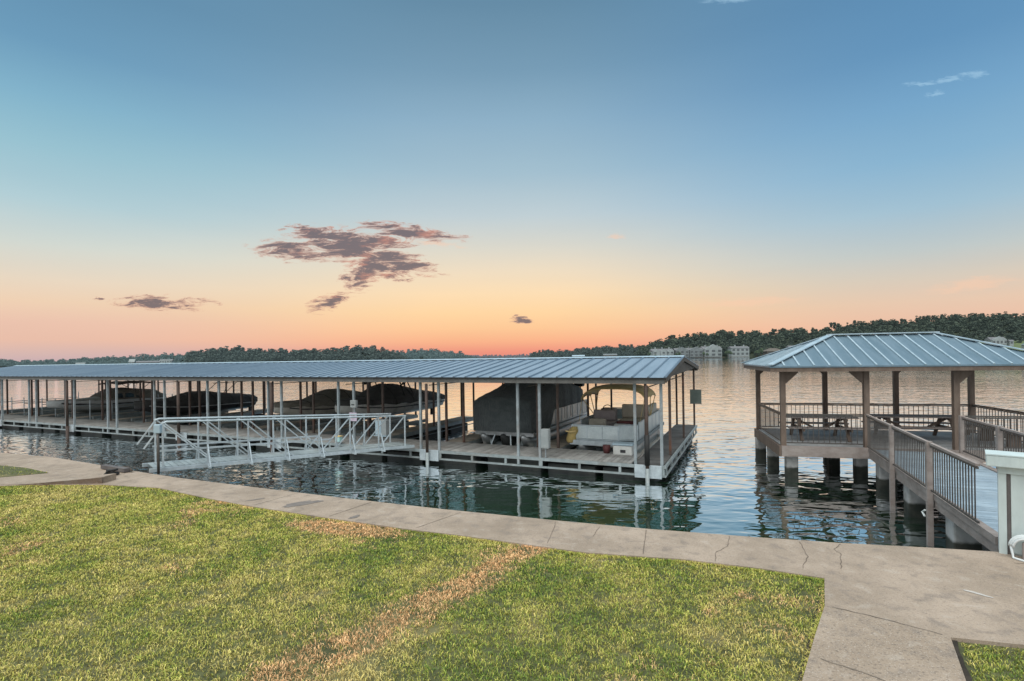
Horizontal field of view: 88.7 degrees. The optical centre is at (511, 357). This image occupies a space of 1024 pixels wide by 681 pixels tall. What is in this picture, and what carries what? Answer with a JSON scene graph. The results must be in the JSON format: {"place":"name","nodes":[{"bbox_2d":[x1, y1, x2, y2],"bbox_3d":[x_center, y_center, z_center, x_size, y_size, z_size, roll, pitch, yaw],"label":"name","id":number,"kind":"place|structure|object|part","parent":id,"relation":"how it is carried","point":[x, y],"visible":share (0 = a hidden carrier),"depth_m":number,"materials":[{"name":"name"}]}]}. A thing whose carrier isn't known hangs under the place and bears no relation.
{"place":"outdoors","nodes":[
{"label":"outdoors","id":0,"kind":"place"},
{"bbox_2d":[0,473,115,485],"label":"path ramp","id":1,"kind":"structure","parent":0,"point":[100,479],"depth_m":13.18,"materials":[{"name":"concrete"}]},
{"bbox_2d":[0,355,184,367],"bbox_3d":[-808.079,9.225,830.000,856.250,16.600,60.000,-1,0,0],"label":"hill","id":2,"kind":"structure","parent":0,"point":[120,363],"depth_m":830.72,"materials":[{"name":"green plant"}]},
{"bbox_2d":[0,352,187,366],"bbox_3d":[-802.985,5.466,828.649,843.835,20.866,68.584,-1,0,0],"label":"woodland","id":3,"kind":"object","parent":2,"relation":"on","point":[179,358],"visible":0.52,"depth_m":824.35,"materials":[{"name":"green plant"}]},
{"bbox_2d":[188,352,392,362],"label":"hill","id":4,"kind":"structure","parent":0,"point":[321,359],"depth_m":635.92,"materials":[{"name":"green plant"}]},
{"bbox_2d":[184,345,406,362],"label":"woodland","id":5,"kind":"object","parent":4,"relation":"on","point":[226,354],"visible":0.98,"depth_m":633.16,"materials":[{"name":"green plant"}]},
{"bbox_2d":[0,357,1023,550],"bbox_3d":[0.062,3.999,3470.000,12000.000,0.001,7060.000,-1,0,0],"label":"lake","id":6,"kind":"structure","parent":0,"point":[721,478],"depth_m":18.54,"materials":[{"name":"liquid"}]},
{"bbox_2d":[0,392,78,415],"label":"boat lift","id":7,"kind":"object","parent":6,"relation":"on","point":[20,410],"visible":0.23,"depth_m":39.72,"materials":[{"name":"white metal"}]},
{"bbox_2d":[23,397,71,415],"bbox_3d":[-32.546,3.710,39.222,2.940,1.750,5.700,-1,0,25],"label":"boat lift","id":8,"kind":"object","parent":6,"relation":"on","point":[42,412],"visible":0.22,"depth_m":37.31,"materials":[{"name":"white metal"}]},
{"bbox_2d":[65,381,68,433],"bbox_3d":[-25.438,4.120,29.977,0.161,5.550,0.161,-1,0,25],"label":"anchor pile","id":9,"kind":"object","parent":6,"relation":"in","point":[66,408],"visible":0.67,"depth_m":29.92,"materials":[{"name":"metal"}]},
{"bbox_2d":[55,394,157,417],"bbox_3d":[-28.828,3.652,37.520,2.940,1.750,5.700,-1,0,25],"label":"boat lift","id":10,"kind":"object","parent":6,"relation":"on","point":[78,414],"visible":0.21,"depth_m":36.00,"materials":[{"name":"white metal"}]},
{"bbox_2d":[47,381,166,411],"bbox_3d":[-28.719,2.785,37.546,2.599,2.080,7.550,-1,0,25],"label":"cabin cruiser","id":11,"kind":"object","parent":10,"relation":"on","point":[128,395],"visible":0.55,"depth_m":37.04,"materials":[{"name":"beige fabric"}]},
{"bbox_2d":[125,393,133,397],"bbox_3d":[-27.518,2.727,37.693,0.076,0.320,0.594,-1,0,25],"label":"window","id":12,"kind":"structure","parent":11,"relation":"in","point":[127,394],"depth_m":37.67,"materials":[{"name":"black glass"}]},
{"bbox_2d":[89,394,172,419],"bbox_3d":[-25.110,3.595,35.817,2.940,1.750,5.700,-1,0,25],"label":"boat lift","id":13,"kind":"object","parent":6,"relation":"on","point":[126,415],"visible":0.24,"depth_m":34.18,"materials":[{"name":"white metal"}]},
{"bbox_2d":[128,359,135,363],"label":"lake house","id":14,"kind":"structure","parent":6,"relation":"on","point":[130,361],"depth_m":786.05,"materials":[{"name":"white"}]},
{"bbox_2d":[136,361,159,362],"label":"lake house","id":15,"kind":"structure","parent":6,"relation":"on","point":[147,361],"depth_m":786.08,"materials":[{"name":"grey"}]},
{"bbox_2d":[159,359,173,362],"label":"lake house","id":16,"kind":"structure","parent":6,"relation":"on","point":[166,360],"depth_m":783.82,"materials":[{"name":"white"}]},
{"bbox_2d":[176,382,180,443],"bbox_3d":[-16.438,3.980,25.856,0.161,5.550,0.161,-1,0,25],"label":"anchor pile","id":17,"kind":"object","parent":6,"relation":"in","point":[178,407],"visible":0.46,"depth_m":25.80,"materials":[{"name":"metal"}]},
{"bbox_2d":[131,410,233,423],"bbox_3d":[-21.383,4.062,34.114,2.940,0.700,5.700,-1,0,25],"label":"boat lift","id":18,"kind":"object","parent":6,"relation":"on","point":[147,419],"visible":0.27,"depth_m":33.34,"materials":[{"name":"grey metal"}]},
{"bbox_2d":[134,381,257,414],"bbox_3d":[-20.578,2.664,34.599,2.510,2.770,8.170,-1,0,25],"label":"speedboat","id":19,"kind":"object","parent":18,"relation":"on","point":[230,401],"visible":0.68,"depth_m":33.62,"materials":[{"name":"grey fabric"}]},
{"bbox_2d":[222,417,302,428],"bbox_3d":[-13.945,4.067,30.709,2.940,0.700,5.700,-1,0,25],"label":"boat lift","id":20,"kind":"object","parent":6,"relation":"on","point":[258,423],"visible":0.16,"depth_m":29.77,"materials":[{"name":"grey metal"}]},
{"bbox_2d":[269,382,272,451],"bbox_3d":[-10.619,3.890,23.192,0.161,5.550,0.161,-1,0,25],"label":"anchor pile","id":21,"kind":"object","parent":6,"relation":"in","point":[271,396],"visible":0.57,"depth_m":23.13,"materials":[{"name":"metal"}]},
{"bbox_2d":[276,418,366,431],"bbox_3d":[-10.228,3.889,29.007,2.940,0.700,5.700,-1,0,25],"label":"boat lift","id":22,"kind":"object","parent":6,"relation":"on","point":[324,423],"visible":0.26,"depth_m":28.40,"materials":[{"name":"grey metal"}]},
{"bbox_2d":[274,388,361,416],"bbox_3d":[-10.016,2.700,29.270,2.510,1.891,7.870,-1,0,25],"label":"speedboat","id":23,"kind":"object","parent":22,"relation":"on","point":[325,399],"visible":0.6,"depth_m":27.43,"materials":[{"name":"black fabric"}]},
{"bbox_2d":[0,355,698,479],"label":"boat dock","id":24,"kind":"object","parent":6,"relation":"on","point":[563,455],"visible":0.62,"depth_m":22.68,"materials":[{"name":"metal"}]},
{"bbox_2d":[136,413,414,472],"bbox_3d":[-7.258,2.623,17.555,8.589,1.788,1.680,-1,0,-43],"label":"gangway","id":25,"kind":"object","parent":24,"relation":"on","point":[209,461],"visible":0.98,"depth_m":16.79,"materials":[{"name":"white metal"}]},
{"bbox_2d":[335,435,342,441],"bbox_3d":[-7.155,3.366,21.646,0.260,0.250,0.200,-1,0,25],"label":"junction box","id":26,"kind":"object","parent":24,"relation":"attached to","point":[339,438],"visible":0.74,"depth_m":21.57,"materials":[{"name":"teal plastic"}]},
{"bbox_2d":[349,412,356,420],"bbox_3d":[-6.476,2.431,21.360,0.380,0.340,0.023,-1,0,25],"label":"notice sign","id":27,"kind":"object","parent":24,"relation":"attached to","point":[353,419],"visible":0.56,"depth_m":21.34,"materials":[{"name":"grey plastic"}]},
{"bbox_2d":[350,400,357,412],"bbox_3d":[-6.437,2.075,21.338,0.280,0.650,0.146,-1,0,25],"label":"meter box","id":28,"kind":"object","parent":24,"relation":"attached to","point":[354,404],"visible":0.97,"depth_m":21.28,"materials":[{"name":"grey metal"}]},
{"bbox_2d":[374,419,391,442],"bbox_3d":[-5.197,3.026,21.033,0.620,1.030,0.340,-1,0,25],"label":"power cabinet","id":29,"kind":"object","parent":24,"relation":"on","point":[384,428],"visible":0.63,"depth_m":20.89,"materials":[{"name":"metal"}]},
{"bbox_3d":[-5.348,2.818,20.951,0.280,0.550,0.011,-1,0,25],"label":"door","id":30,"kind":"part","parent":29,"relation":"part of","materials":[{"name":"white metal"}]},
{"bbox_2d":[541,428,550,456],"bbox_3d":[1.156,2.952,17.999,0.280,0.980,0.228,-1,0,25],"label":"utility box","id":31,"kind":"object","parent":24,"relation":"on","point":[545,438],"visible":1,"depth_m":17.90,"materials":[{"name":"metal"}]},
{"bbox_2d":[603,441,610,452],"bbox_3d":[3.368,3.199,18.653,0.295,0.418,0.280,-1,0,25],"label":"bucket","id":32,"kind":"object","parent":24,"relation":"on","point":[606,448],"visible":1,"depth_m":18.56,"materials":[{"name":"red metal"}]},
{"bbox_2d":[612,441,633,455],"bbox_3d":[3.891,3.195,18.282,0.720,0.410,0.460,-1,0,25],"label":"storage box","id":33,"kind":"object","parent":24,"relation":"on","point":[624,448],"visible":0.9,"depth_m":18.11,"materials":[{"name":"white plastic"}]},
{"bbox_2d":[690,389,701,403],"bbox_3d":[8.893,1.912,25.370,0.540,0.700,0.039,-1,0,25],"label":"sign board","id":34,"kind":"object","parent":24,"relation":"attached to","point":[695,396],"visible":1,"depth_m":25.36,"materials":[{"name":"grey metal"}]},
{"bbox_2d":[340,418,424,436],"bbox_3d":[-6.510,3.831,27.304,2.940,0.700,5.700,-1,0,25],"label":"boat lift","id":35,"kind":"object","parent":6,"relation":"on","point":[360,431],"visible":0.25,"depth_m":27.12,"materials":[{"name":"grey metal"}]},
{"bbox_2d":[335,382,444,417],"bbox_3d":[-6.354,2.174,27.700,2.908,2.510,8.270,-1,0,25],"label":"speedboat","id":36,"kind":"object","parent":35,"relation":"on","point":[399,399],"visible":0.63,"depth_m":26.33,"materials":[{"name":"grey fabric"}]},
{"bbox_2d":[425,384,428,464],"bbox_3d":[-3.201,3.775,19.795,0.126,5.550,0.127,-1,0,25],"label":"anchor pile","id":37,"kind":"object","parent":6,"relation":"in","point":[426,423],"visible":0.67,"depth_m":19.75,"materials":[{"name":"metal"}]},
{"bbox_2d":[483,436,536,446],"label":"boat lift","id":38,"kind":"object","parent":6,"relation":"on","point":[497,440],"visible":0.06,"depth_m":22.00,"materials":[{"name":"grey metal"}]},
{"bbox_2d":[473,383,589,446],"bbox_3d":[1.332,2.290,24.953,2.765,3.100,8.728,-1,0,25],"label":"pontoon boat","id":39,"kind":"object","parent":38,"relation":"on","point":[494,413],"visible":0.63,"depth_m":21.56,"materials":[{"name":"fabric"}]},
{"bbox_2d":[575,434,663,459],"bbox_3d":[4.645,3.658,22.196,2.940,0.700,5.700,-1,0,25],"label":"boat lift","id":40,"kind":"object","parent":6,"relation":"on","point":[655,440],"visible":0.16,"depth_m":20.29,"materials":[{"name":"grey metal"}]},
{"bbox_2d":[570,384,663,452],"bbox_3d":[4.760,2.526,22.366,2.550,2.800,7.121,-1,0,25],"label":"pontoon boat","id":41,"kind":"object","parent":40,"relation":"on","point":[599,427],"visible":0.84,"depth_m":20.44,"materials":[{"name":"metal"}]},
{"bbox_2d":[565,426,577,442],"bbox_3d":[2.236,2.906,19.656,0.474,0.600,0.345,-1,0,25],"label":"life vest","id":42,"kind":"object","parent":41,"relation":"hanging from","point":[572,431],"visible":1,"depth_m":19.61,"materials":[{"name":"yellow fabric"}]},
{"bbox_2d":[644,385,649,482],"bbox_3d":[4.236,3.660,16.390,0.165,5.550,0.165,-1,0,25],"label":"anchor pile","id":43,"kind":"object","parent":6,"relation":"in","point":[647,451],"visible":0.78,"depth_m":16.34,"materials":[{"name":"metal"}]},
{"bbox_2d":[673,346,702,357],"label":"condominium","id":44,"kind":"structure","parent":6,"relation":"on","point":[688,352],"depth_m":575.67,"materials":[{"name":"grey"}]},
{"bbox_2d":[700,344,721,357],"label":"condominium","id":45,"kind":"structure","parent":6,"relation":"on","point":[713,351],"depth_m":577.82,"materials":[{"name":"white"}]},
{"bbox_2d":[728,345,748,356],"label":"condominium","id":46,"kind":"structure","parent":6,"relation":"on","point":[739,351],"depth_m":578.12,"materials":[{"name":"white"}]},
{"bbox_2d":[763,348,779,354],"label":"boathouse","id":47,"kind":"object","parent":6,"relation":"on","point":[768,351],"visible":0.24,"depth_m":575.75,"materials":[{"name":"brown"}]},
{"bbox_2d":[741,331,1023,477],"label":"gazebo","id":48,"kind":"object","parent":6,"relation":"on","point":[858,356],"visible":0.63,"depth_m":16.60,"materials":[{"name":"grey metal"}]},
{"bbox_2d":[778,415,862,441],"bbox_3d":[10.534,2.409,17.992,2.200,0.773,1.650,-1,0,15],"label":"picnic table","id":49,"kind":"object","parent":48,"relation":"on","point":[845,427],"visible":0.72,"depth_m":17.64,"materials":[{"name":"brown wood"}]},
{"bbox_2d":[861,414,969,435],"bbox_3d":[13.623,2.361,17.750,2.600,0.773,1.650,-1,0,15],"label":"picnic table","id":50,"kind":"object","parent":48,"relation":"on","point":[936,424],"visible":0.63,"depth_m":17.64,"materials":[{"name":"brown wood"}]},
{"bbox_2d":[865,414,1023,551],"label":"footbridge","id":51,"kind":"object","parent":6,"relation":"on","point":[958,490],"visible":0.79,"depth_m":11.44,"materials":[{"name":"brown wood"}]},
{"bbox_2d":[0,485,1023,680],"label":"ground","id":52,"kind":"structure","parent":0,"point":[324,651],"depth_m":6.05,"materials":[{"name":"green plant"}]},
{"bbox_2d":[0,465,47,476],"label":"side lawn","id":53,"kind":"structure","parent":52,"relation":"on","point":[7,472],"depth_m":14.65,"materials":[{"name":"green plant"}]},
{"bbox_2d":[797,586,823,680],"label":"soil edge","id":54,"kind":"object","parent":52,"relation":"on","point":[807,648],"visible":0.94,"depth_m":5.49,"materials":[{"name":"brown soil"}]},
{"bbox_2d":[952,640,971,680],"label":"soil edge","id":55,"kind":"object","parent":52,"relation":"on","point":[967,675],"visible":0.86,"depth_m":5.08,"materials":[{"name":"brown soil"}]},
{"bbox_2d":[0,453,1023,648],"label":"pavement","id":56,"kind":"structure","parent":0,"point":[969,596],"depth_m":7.88,"materials":[{"name":"concrete"}]},
{"bbox_2d":[104,468,119,474],"bbox_3d":[-10.735,3.073,14.014,0.376,0.184,0.230,-1,0,-17],"label":"debris","id":57,"kind":"object","parent":56,"relation":"on","point":[110,471],"visible":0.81,"depth_m":13.97,"materials":[{"name":"black rubber"}]},
{"bbox_2d":[101,464,132,471],"bbox_3d":[-10.995,3.105,14.661,1.405,0.109,0.266,-1,0,28],"label":"drift log","id":58,"kind":"object","parent":56,"relation":"on","point":[120,468],"visible":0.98,"depth_m":14.56,"materials":[{"name":"grey wood"}]},
{"bbox_2d":[153,424,161,473],"bbox_3d":[-9.622,2.499,14.250,0.180,1.340,0.120,-1,0,0],"label":"dark post","id":59,"kind":"object","parent":56,"relation":"on","point":[157,429],"visible":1,"depth_m":14.22,"materials":[{"name":"metal"}]},
{"bbox_2d":[985,450,1023,555],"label":"panelled wall","id":60,"kind":"structure","parent":56,"relation":"on","point":[1009,465],"depth_m":7.65,"materials":[{"name":"paint"}]},
{"bbox_2d":[1008,535,1023,561],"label":"garden hose","id":61,"kind":"object","parent":56,"relation":"on","point":[1013,541],"visible":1,"depth_m":7.50,"materials":[{"name":"white rubber"}]},
{"bbox_2d":[0,0,1023,361],"label":"sky","id":62,"kind":"structure","parent":0,"point":[471,177],"materials":[{"name":"blue"}]},
{"bbox_2d":[534,348,635,358],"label":"hill","id":63,"kind":"structure","parent":0,"point":[601,354],"depth_m":816.17,"materials":[{"name":"green plant"}]},
{"bbox_2d":[528,344,639,357],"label":"woodland","id":64,"kind":"object","parent":63,"relation":"on","point":[597,351],"visible":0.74,"depth_m":826.69,"materials":[{"name":"green plant"}]},
{"bbox_2d":[637,319,1018,357],"bbox_3d":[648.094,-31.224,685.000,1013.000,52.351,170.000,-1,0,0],"label":"hill","id":65,"kind":"structure","parent":0,"point":[794,342],"depth_m":693.92,"materials":[{"name":"green plant"}]},
{"bbox_2d":[649,347,673,355],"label":"condominium","id":66,"kind":"structure","parent":65,"relation":"on","point":[663,352],"depth_m":574.17,"materials":[{"name":"white"}]},
{"bbox_2d":[634,311,1023,357],"bbox_3d":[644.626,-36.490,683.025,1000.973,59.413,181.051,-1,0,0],"label":"woodland","id":67,"kind":"object","parent":65,"relation":"on","point":[758,339],"visible":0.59,"depth_m":701.20,"materials":[{"name":"green plant"}]},
{"bbox_2d":[802,606,965,680],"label":"path","id":68,"kind":"structure","parent":0,"point":[848,646],"depth_m":5.21,"materials":[{"name":"concrete"}]},
{"bbox_2d":[961,642,1023,680],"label":"grass","id":69,"kind":"structure","parent":0,"point":[991,654],"depth_m":5.07,"materials":[{"name":"green plant"}]},
{"bbox_2d":[965,421,1023,446],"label":"railing","id":70,"kind":"object","parent":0,"point":[992,435],"visible":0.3,"depth_m":16.89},
{"bbox_2d":[980,341,1023,350],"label":"lawn","id":71,"kind":"structure","parent":0,"point":[1017,345],"depth_m":589.54,"materials":[{"name":"green plant"}]},
{"bbox_2d":[985,336,1006,345],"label":"lake house","id":72,"kind":"structure","parent":71,"relation":"on","point":[1000,340],"depth_m":565.03,"materials":[{"name":"white"}]},
{"bbox_2d":[1007,340,1013,345],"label":"shed","id":73,"kind":"structure","parent":71,"relation":"on","point":[1010,342],"depth_m":565.38,"materials":[{"name":"white"}]},
{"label":"hill","id":74,"kind":"structure","parent":0,"visible":0},
{"bbox_2d":[394,348,476,359],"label":"woodland","id":75,"kind":"object","parent":74,"relation":"on","point":[421,352],"visible":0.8,"depth_m":866.03,"materials":[{"name":"green plant"}]},
{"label":"hill","id":76,"kind":"structure","parent":0,"visible":0},
{"bbox_2d":[472,353,530,357],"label":"woodland","id":77,"kind":"object","parent":76,"relation":"on","point":[506,356],"visible":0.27,"depth_m":1728.18,"materials":[{"name":"green plant"}]}
]}

